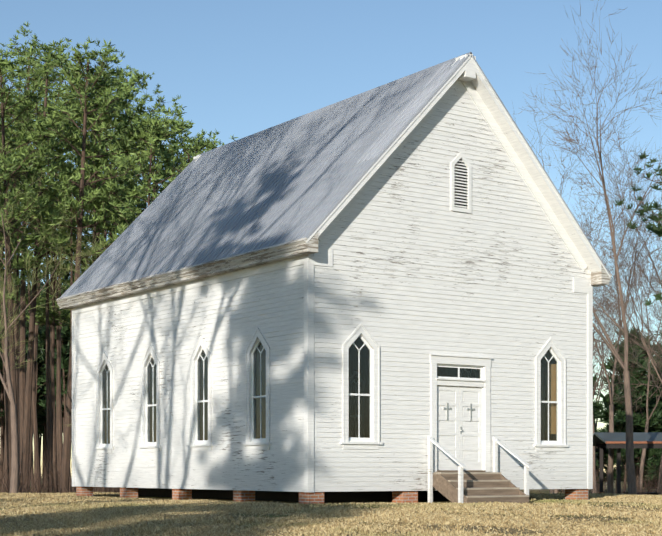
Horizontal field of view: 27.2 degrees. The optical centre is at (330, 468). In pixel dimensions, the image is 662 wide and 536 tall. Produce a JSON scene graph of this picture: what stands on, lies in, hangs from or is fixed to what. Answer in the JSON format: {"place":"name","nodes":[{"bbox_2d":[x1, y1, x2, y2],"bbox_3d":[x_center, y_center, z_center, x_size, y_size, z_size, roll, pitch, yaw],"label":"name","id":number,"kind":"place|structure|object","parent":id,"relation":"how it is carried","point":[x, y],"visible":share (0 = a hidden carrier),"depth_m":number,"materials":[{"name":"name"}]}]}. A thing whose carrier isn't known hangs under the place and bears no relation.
{"place":"outdoors","nodes":[
{"label":"outdoors","id":0,"kind":"place"},
{"bbox_2d":[0,480,661,535],"bbox_3d":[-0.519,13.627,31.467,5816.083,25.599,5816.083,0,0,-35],"label":"ground","id":1,"kind":"structure","parent":0,"point":[494,527],"depth_m":25.36,"materials":[{"name":"beige plant"}]},
{"bbox_2d":[0,381,3,460],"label":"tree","id":2,"kind":"object","parent":1,"relation":"on","point":[3,423],"depth_m":167.95,"materials":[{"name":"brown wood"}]},
{"bbox_2d":[0,94,17,239],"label":"pine","id":3,"kind":"object","parent":1,"relation":"on","point":[7,161],"visible":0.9,"depth_m":58.60,"materials":[{"name":"green plant"}]},
{"bbox_2d":[0,302,19,490],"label":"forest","id":4,"kind":"object","parent":1,"relation":"on","point":[2,413],"visible":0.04,"depth_m":152.36,"materials":[{"name":"brown wood"}]},
{"bbox_2d":[0,211,32,304],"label":"pine","id":5,"kind":"object","parent":1,"relation":"on","point":[21,244],"visible":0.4,"depth_m":62.89,"materials":[{"name":"green plant"}]},
{"bbox_2d":[1,102,36,492],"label":"pine","id":6,"kind":"object","parent":1,"relation":"on","point":[13,314],"depth_m":94.30,"materials":[{"name":"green plant"}]},
{"bbox_2d":[0,284,42,376],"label":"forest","id":7,"kind":"object","parent":1,"relation":"on","point":[27,328],"visible":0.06,"depth_m":149.90,"materials":[{"name":"green plant"}]},
{"bbox_2d":[0,128,45,235],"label":"tree","id":8,"kind":"object","parent":1,"relation":"on","point":[11,145],"visible":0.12,"depth_m":71.17,"materials":[{"name":"green plant"}]},
{"bbox_2d":[1,174,46,464],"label":"pine","id":9,"kind":"object","parent":1,"relation":"on","point":[18,364],"depth_m":101.16,"materials":[{"name":"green plant"}]},
{"bbox_2d":[4,358,43,484],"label":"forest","id":10,"kind":"object","parent":1,"relation":"on","point":[40,429],"visible":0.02,"depth_m":177.31,"materials":[{"name":"brown wood"}]},
{"bbox_2d":[0,75,50,426],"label":"pine","id":11,"kind":"object","parent":1,"relation":"on","point":[25,80],"depth_m":130.09,"materials":[{"name":"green plant"}]},
{"bbox_2d":[0,55,55,488],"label":"pine","id":12,"kind":"object","parent":1,"relation":"on","point":[7,417],"visible":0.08,"depth_m":70.04,"materials":[{"name":"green plant"}]},
{"bbox_2d":[0,190,59,412],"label":"pine","id":13,"kind":"object","parent":1,"relation":"on","point":[15,276],"visible":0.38,"depth_m":68.45,"materials":[{"name":"green plant"}]},
{"bbox_2d":[0,443,60,492],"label":"brush","id":14,"kind":"object","parent":1,"relation":"on","point":[30,471],"visible":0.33,"depth_m":71.06,"materials":[{"name":"brown plant"}]},
{"bbox_2d":[0,437,62,492],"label":"brush","id":15,"kind":"object","parent":1,"relation":"on","point":[26,475],"visible":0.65,"depth_m":62.53,"materials":[{"name":"plant"}]},
{"bbox_2d":[4,462,59,492],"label":"brush","id":16,"kind":"object","parent":1,"relation":"on","point":[33,479],"visible":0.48,"depth_m":66.29,"materials":[{"name":"plant"}]},
{"bbox_2d":[31,446,32,486],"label":"forest","id":17,"kind":"object","parent":1,"relation":"on","point":[31,465],"depth_m":192.51,"materials":[{"name":"brown wood"}]},
{"bbox_2d":[4,188,61,492],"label":"pine","id":18,"kind":"object","parent":1,"relation":"on","point":[35,429],"visible":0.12,"depth_m":86.19,"materials":[{"name":"green plant"}]},
{"bbox_2d":[4,146,61,492],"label":"pine","id":19,"kind":"object","parent":1,"relation":"on","point":[33,192],"visible":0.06,"depth_m":78.38,"materials":[{"name":"green plant"}]},
{"bbox_2d":[0,430,67,492],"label":"brush","id":20,"kind":"object","parent":1,"relation":"on","point":[21,478],"visible":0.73,"depth_m":59.94,"materials":[{"name":"brown plant"}]},
{"bbox_2d":[0,22,69,472],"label":"pine","id":21,"kind":"object","parent":1,"relation":"on","point":[22,371],"visible":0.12,"depth_m":80.68,"materials":[{"name":"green plant"}]},
{"bbox_2d":[37,393,44,486],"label":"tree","id":22,"kind":"object","parent":1,"relation":"on","point":[41,397],"depth_m":181.49,"materials":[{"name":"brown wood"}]},
{"bbox_2d":[40,435,41,461],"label":"forest","id":23,"kind":"object","parent":1,"relation":"on","point":[40,447],"depth_m":238.60,"materials":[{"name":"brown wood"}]},
{"bbox_2d":[0,48,82,492],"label":"pine","id":24,"kind":"object","parent":1,"relation":"on","point":[10,67],"visible":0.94,"depth_m":61.74,"materials":[{"name":"green plant"}]},
{"bbox_2d":[19,305,63,491],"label":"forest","id":25,"kind":"object","parent":1,"relation":"on","point":[40,380],"visible":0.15,"depth_m":139.25,"materials":[{"name":"green wood"}]},
{"bbox_2d":[37,383,46,487],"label":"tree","id":26,"kind":"object","parent":1,"relation":"on","point":[41,421],"visible":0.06,"depth_m":173.72,"materials":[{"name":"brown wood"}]},
{"bbox_2d":[38,288,45,374],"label":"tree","id":27,"kind":"object","parent":1,"relation":"on","point":[41,369],"visible":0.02,"depth_m":153.46,"materials":[{"name":"green plant"}]},
{"bbox_2d":[40,405,43,487],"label":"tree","id":28,"kind":"object","parent":1,"relation":"on","point":[43,455],"depth_m":188.88,"materials":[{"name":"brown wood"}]},
{"bbox_2d":[28,471,58,492],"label":"brush","id":29,"kind":"object","parent":1,"relation":"on","point":[45,482],"visible":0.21,"depth_m":71.66,"materials":[{"name":"plant"}]},
{"bbox_2d":[5,98,84,492],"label":"pine","id":30,"kind":"object","parent":1,"relation":"on","point":[54,434],"visible":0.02,"depth_m":85.15,"materials":[{"name":"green plant"}]},
{"bbox_2d":[0,55,90,486],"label":"pine","id":31,"kind":"object","parent":1,"relation":"on","point":[36,346],"visible":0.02,"depth_m":88.40,"materials":[{"name":"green plant"}]},
{"bbox_2d":[0,91,92,492],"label":"pine","id":32,"kind":"object","parent":1,"relation":"on","point":[48,425],"visible":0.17,"depth_m":71.16,"materials":[{"name":"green plant"}]},
{"bbox_2d":[4,170,92,480],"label":"pine","id":33,"kind":"object","parent":1,"relation":"on","point":[60,432],"visible":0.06,"depth_m":77.75,"materials":[{"name":"green plant"}]},
{"bbox_2d":[28,260,71,491],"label":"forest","id":34,"kind":"object","parent":1,"relation":"on","point":[64,336],"visible":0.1,"depth_m":133.95,"materials":[{"name":"green plant"}]},
{"bbox_2d":[38,280,62,420],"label":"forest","id":35,"kind":"object","parent":1,"relation":"on","point":[42,412],"visible":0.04,"depth_m":163.64,"materials":[{"name":"green wood"}]},
{"bbox_2d":[0,29,102,492],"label":"pine","id":36,"kind":"object","parent":1,"relation":"on","point":[29,372],"visible":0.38,"depth_m":66.95,"materials":[{"name":"green plant"}]},
{"bbox_2d":[0,136,102,492],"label":"tree","id":37,"kind":"object","parent":1,"relation":"on","point":[14,483],"visible":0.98,"depth_m":57.18,"materials":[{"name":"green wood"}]},
{"bbox_2d":[19,184,85,489],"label":"pine","id":38,"kind":"object","parent":1,"relation":"on","point":[41,314],"visible":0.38,"depth_m":74.00,"materials":[{"name":"green plant"}]},
{"bbox_2d":[37,306,69,437],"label":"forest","id":39,"kind":"object","parent":1,"relation":"on","point":[42,388],"visible":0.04,"depth_m":143.80,"materials":[{"name":"green wood"}]},
{"bbox_2d":[38,323,68,397],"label":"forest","id":40,"kind":"object","parent":1,"relation":"on","point":[41,349],"depth_m":138.39,"materials":[{"name":"green plant"}]},
{"bbox_2d":[38,364,73,491],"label":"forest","id":41,"kind":"object","parent":1,"relation":"on","point":[43,404],"visible":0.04,"depth_m":141.45,"materials":[{"name":"green wood"}]},
{"bbox_2d":[50,326,67,392],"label":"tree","id":42,"kind":"object","parent":1,"relation":"on","point":[66,379],"depth_m":138.17,"materials":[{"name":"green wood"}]},
{"bbox_2d":[48,461,73,492],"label":"brush","id":43,"kind":"object","parent":1,"relation":"on","point":[55,489],"visible":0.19,"depth_m":67.37,"materials":[{"name":"plant"}]},
{"bbox_2d":[55,311,69,395],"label":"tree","id":44,"kind":"object","parent":1,"relation":"on","point":[66,343],"visible":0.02,"depth_m":135.45,"materials":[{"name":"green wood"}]},
{"bbox_2d":[56,309,69,391],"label":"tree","id":45,"kind":"object","parent":1,"relation":"on","point":[64,363],"visible":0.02,"depth_m":131.60,"materials":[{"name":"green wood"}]},
{"bbox_2d":[24,436,110,492],"bbox_3d":[-10.800,-0.277,60.841,4.693,3.532,4.423,0,0,22],"label":"brush","id":46,"kind":"object","parent":1,"relation":"on","point":[95,488],"visible":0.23,"depth_m":60.13,"materials":[{"name":"brown plant"}]},
{"bbox_2d":[49,151,86,492],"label":"pine","id":47,"kind":"object","parent":1,"relation":"on","point":[57,440],"visible":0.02,"depth_m":104.27,"materials":[{"name":"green plant"}]},
{"bbox_2d":[21,169,125,492],"bbox_3d":[-11.819,-6.154,63.429,5.189,15.559,5.463,0,0,-35],"label":"pine","id":48,"kind":"object","parent":1,"relation":"on","point":[63,239],"visible":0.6,"depth_m":63.17,"materials":[{"name":"green plant"}]},
{"bbox_2d":[31,446,117,491],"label":"brush","id":49,"kind":"object","parent":1,"relation":"on","point":[70,474],"visible":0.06,"depth_m":72.07,"materials":[{"name":"plant"}]},
{"bbox_2d":[38,444,119,491],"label":"brush","id":50,"kind":"object","parent":1,"relation":"on","point":[71,476],"visible":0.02,"depth_m":65.19,"materials":[{"name":"plant"}]},
{"bbox_2d":[49,233,110,425],"bbox_3d":[-10.101,-5.010,61.931,6.337,12.810,8.030,0,0,-35],"label":"tree","id":51,"kind":"object","parent":1,"relation":"on","point":[99,249],"visible":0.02,"depth_m":59.69,"materials":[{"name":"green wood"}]},
{"bbox_2d":[50,210,109,487],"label":"pine","id":52,"kind":"object","parent":1,"relation":"on","point":[75,258],"visible":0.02,"depth_m":95.80,"materials":[{"name":"green plant"}]},
{"bbox_2d":[42,465,119,491],"bbox_3d":[-10.491,0.241,62.423,5.474,2.587,2.904,0,0,-8],"label":"brush","id":53,"kind":"object","parent":1,"relation":"on","point":[93,489],"visible":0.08,"depth_m":62.23,"materials":[{"name":"plant"}]},
{"bbox_2d":[21,75,145,279],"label":"pine","id":54,"kind":"object","parent":1,"relation":"on","point":[95,146],"visible":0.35,"depth_m":65.17,"materials":[{"name":"green plant"}]},
{"bbox_2d":[18,37,154,492],"bbox_3d":[-11.338,-9.198,62.880,5.855,21.592,6.495,0,0,10],"label":"pine","id":55,"kind":"object","parent":1,"relation":"on","point":[87,74],"visible":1,"depth_m":62.97,"materials":[{"name":"green plant"}]},
{"bbox_2d":[28,71,159,258],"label":"pine","id":56,"kind":"object","parent":1,"relation":"on","point":[131,80],"visible":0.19,"depth_m":73.08,"materials":[{"name":"green plant"}]},
{"bbox_2d":[49,163,144,490],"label":"pine","id":57,"kind":"object","parent":1,"relation":"on","point":[131,185],"visible":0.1,"depth_m":71.83,"materials":[{"name":"green plant"}]},
{"bbox_2d":[42,70,160,491],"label":"pine","id":58,"kind":"object","parent":1,"relation":"on","point":[110,141],"depth_m":83.85,"materials":[{"name":"green plant"}]},
{"bbox_2d":[67,156,138,259],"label":"pine","id":59,"kind":"object","parent":1,"relation":"on","point":[121,217],"visible":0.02,"depth_m":75.94,"materials":[{"name":"green plant"}]},
{"bbox_2d":[54,71,161,492],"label":"pine","id":60,"kind":"object","parent":1,"relation":"on","point":[124,87],"visible":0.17,"depth_m":83.07,"materials":[{"name":"green plant"}]},
{"bbox_2d":[68,119,149,490],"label":"pine","id":61,"kind":"object","parent":1,"relation":"on","point":[117,175],"depth_m":122.67,"materials":[{"name":"green plant"}]},
{"bbox_2d":[75,54,183,489],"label":"pine","id":62,"kind":"object","parent":1,"relation":"on","point":[139,82],"visible":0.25,"depth_m":95.08,"materials":[{"name":"green plant"}]},
{"bbox_2d":[110,126,161,224],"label":"tree","id":63,"kind":"object","parent":1,"relation":"on","point":[139,179],"depth_m":102.64,"materials":[{"name":"green plant"}]},
{"bbox_2d":[91,113,189,241],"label":"pine","id":64,"kind":"object","parent":1,"relation":"on","point":[172,147],"visible":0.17,"depth_m":78.29,"materials":[{"name":"green plant"}]},
{"bbox_2d":[105,102,191,225],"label":"pine","id":65,"kind":"object","parent":1,"relation":"on","point":[166,112],"visible":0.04,"depth_m":91.83,"materials":[{"name":"green plant"}]},
{"bbox_2d":[88,108,216,236],"bbox_3d":[-8.233,-7.773,64.271,6.086,18.645,5.362,0,0,-35],"label":"pine","id":66,"kind":"object","parent":1,"relation":"on","point":[155,131],"visible":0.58,"depth_m":63.73,"materials":[{"name":"green plant"}]},
{"bbox_2d":[136,137,203,206],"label":"tree","id":67,"kind":"object","parent":1,"relation":"on","point":[190,144],"visible":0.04,"depth_m":89.23,"materials":[{"name":"green plant"}]},
{"bbox_2d":[134,120,221,209],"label":"pine","id":68,"kind":"object","parent":1,"relation":"on","point":[183,140],"visible":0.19,"depth_m":70.83,"materials":[{"name":"green plant"}]},
{"bbox_2d":[165,133,218,178],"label":"pine","id":69,"kind":"object","parent":1,"relation":"on","point":[197,139],"depth_m":84.50,"materials":[{"name":"green plant"}]},
{"bbox_2d":[163,135,238,171],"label":"pine","id":70,"kind":"object","parent":1,"relation":"on","point":[201,152],"depth_m":76.05,"materials":[{"name":"green plant"}]},
{"bbox_2d":[56,52,611,503],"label":"church","id":71,"kind":"structure","parent":1,"relation":"on","point":[384,292],"depth_m":34.55,"materials":[{"name":"paint"}]},
{"bbox_2d":[554,292,612,492],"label":"hardwood","id":72,"kind":"object","parent":1,"relation":"on","point":[555,490],"depth_m":114.52,"materials":[{"name":"brown plant"}]},
{"bbox_2d":[513,0,661,493],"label":"hardwood","id":73,"kind":"object","parent":1,"relation":"on","point":[631,478],"visible":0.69,"depth_m":61.60,"materials":[{"name":"brown plant"}]},
{"bbox_2d":[549,278,634,492],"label":"hardwood","id":74,"kind":"object","parent":1,"relation":"on","point":[551,490],"depth_m":89.51,"materials":[{"name":"brown plant"}]},
{"bbox_2d":[594,427,598,482],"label":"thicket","id":75,"kind":"object","parent":1,"relation":"on","point":[597,461],"depth_m":113.19,"materials":[{"name":"green wood"}]},
{"bbox_2d":[593,364,605,457],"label":"evergreen","id":76,"kind":"object","parent":1,"relation":"on","point":[597,406],"visible":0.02,"depth_m":120.20,"materials":[{"name":"green plant"}]},
{"bbox_2d":[589,466,624,493],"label":"brush","id":77,"kind":"object","parent":1,"relation":"on","point":[603,484],"visible":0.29,"depth_m":78.20,"materials":[{"name":"green plant"}]},
{"bbox_2d":[598,448,615,482],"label":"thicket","id":78,"kind":"object","parent":1,"relation":"on","point":[604,478],"visible":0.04,"depth_m":148.15,"materials":[{"name":"green plant"}]},
{"bbox_2d":[595,424,626,492],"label":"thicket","id":79,"kind":"object","parent":1,"relation":"on","point":[605,454],"visible":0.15,"depth_m":125.98,"materials":[{"name":"green plant"}]},
{"bbox_2d":[570,183,659,492],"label":"hardwood","id":80,"kind":"object","parent":1,"relation":"on","point":[594,459],"visible":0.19,"depth_m":85.74,"materials":[{"name":"brown plant"}]},
{"bbox_2d":[582,219,649,492],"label":"hardwood","id":81,"kind":"object","parent":1,"relation":"on","point":[609,304],"visible":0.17,"depth_m":102.66,"materials":[{"name":"brown plant"}]},
{"bbox_2d":[571,141,661,493],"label":"hardwood","id":82,"kind":"object","parent":1,"relation":"on","point":[610,454],"visible":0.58,"depth_m":72.48,"materials":[{"name":"brown plant"}]},
{"bbox_2d":[572,123,661,412],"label":"hardwood","id":83,"kind":"object","parent":1,"relation":"on","point":[634,342],"visible":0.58,"depth_m":76.80,"materials":[{"name":"brown plant"}]},
{"bbox_2d":[597,463,637,493],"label":"brush","id":84,"kind":"object","parent":1,"relation":"on","point":[606,483],"visible":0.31,"depth_m":93.18,"materials":[{"name":"green plant"}]},
{"bbox_2d":[579,154,661,383],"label":"hardwood","id":85,"kind":"object","parent":1,"relation":"on","point":[640,338],"visible":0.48,"depth_m":67.95,"materials":[{"name":"brown plant"}]},
{"bbox_2d":[593,289,655,491],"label":"hardwood","id":86,"kind":"object","parent":1,"relation":"on","point":[595,425],"visible":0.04,"depth_m":136.04,"materials":[{"name":"brown plant"}]},
{"bbox_2d":[590,208,661,491],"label":"hardwood","id":87,"kind":"object","parent":1,"relation":"on","point":[641,471],"visible":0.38,"depth_m":108.77,"materials":[{"name":"brown plant"}]},
{"bbox_2d":[593,348,661,493],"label":"evergreen","id":88,"kind":"object","parent":1,"relation":"on","point":[620,422],"visible":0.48,"depth_m":111.52,"materials":[{"name":"green plant"}]},
{"bbox_2d":[593,432,661,494],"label":"picnic shelter","id":89,"kind":"object","parent":1,"relation":"on","point":[602,440],"visible":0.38,"depth_m":70.09,"materials":[{"name":"black"}]},
{"bbox_2d":[594,239,661,406],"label":"hardwood","id":90,"kind":"object","parent":1,"relation":"on","point":[625,299],"visible":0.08,"depth_m":127.87,"materials":[{"name":"brown plant"}]},
{"bbox_2d":[599,326,661,490],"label":"evergreen","id":91,"kind":"object","parent":1,"relation":"on","point":[642,410],"visible":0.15,"depth_m":115.11,"materials":[{"name":"green plant"}]},
{"bbox_2d":[600,225,661,494],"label":"hardwood","id":92,"kind":"object","parent":1,"relation":"on","point":[660,469],"visible":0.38,"depth_m":94.40,"materials":[{"name":"brown plant"}]},
{"bbox_2d":[613,404,657,481],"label":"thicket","id":93,"kind":"object","parent":1,"relation":"on","point":[622,474],"visible":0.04,"depth_m":118.64,"materials":[{"name":"green plant"}]},
{"bbox_2d":[615,151,661,305],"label":"pine","id":94,"kind":"object","parent":1,"relation":"on","point":[656,229],"visible":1,"depth_m":51.22,"materials":[{"name":"green plant"}]},
{"bbox_2d":[621,457,661,494],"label":"brush","id":95,"kind":"object","parent":1,"relation":"on","point":[649,481],"visible":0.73,"depth_m":88.13,"materials":[{"name":"plant"}]},
{"bbox_2d":[624,472,658,491],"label":"brush","id":96,"kind":"object","parent":1,"relation":"on","point":[645,480],"visible":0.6,"depth_m":97.64,"materials":[{"name":"green plant"}]},
{"bbox_2d":[631,373,660,407],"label":"evergreen","id":97,"kind":"object","parent":1,"relation":"on","point":[653,400],"visible":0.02,"depth_m":128.33,"materials":[{"name":"green plant"}]},
{"bbox_2d":[633,293,661,401],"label":"hardwood","id":98,"kind":"object","parent":1,"relation":"on","point":[655,350],"visible":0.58,"depth_m":106.80,"materials":[{"name":"brown plant"}]},
{"bbox_2d":[635,407,661,479],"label":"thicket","id":99,"kind":"object","parent":1,"relation":"on","point":[655,419],"visible":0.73,"depth_m":110.09,"materials":[{"name":"green plant"}]},
{"bbox_2d":[637,247,661,356],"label":"hardwood","id":100,"kind":"object","parent":1,"relation":"on","point":[660,307],"visible":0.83,"depth_m":71.92,"materials":[{"name":"brown plant"}]},
{"bbox_2d":[637,458,661,494],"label":"brush","id":101,"kind":"object","parent":1,"relation":"on","point":[653,479],"visible":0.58,"depth_m":91.23,"materials":[{"name":"plant"}]},
{"bbox_2d":[643,480,657,490],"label":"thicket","id":102,"kind":"object","parent":1,"relation":"on","point":[652,484],"visible":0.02,"depth_m":128.73,"materials":[{"name":"green plant"}]},
{"bbox_2d":[641,262,661,377],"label":"hardwood","id":103,"kind":"object","parent":1,"relation":"on","point":[658,319],"visible":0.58,"depth_m":83.72,"materials":[{"name":"brown plant"}]},
{"bbox_2d":[649,341,661,407],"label":"evergreen","id":104,"kind":"object","parent":1,"relation":"on","point":[659,382],"visible":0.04,"depth_m":127.69,"materials":[{"name":"green plant"}]},
{"bbox_2d":[651,361,661,431],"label":"evergreen","id":105,"kind":"object","parent":1,"relation":"on","point":[660,404],"visible":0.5,"depth_m":110.49,"materials":[{"name":"green plant"}]},
{"bbox_2d":[0,0,661,477],"label":"sky","id":106,"kind":"structure","parent":0,"point":[239,68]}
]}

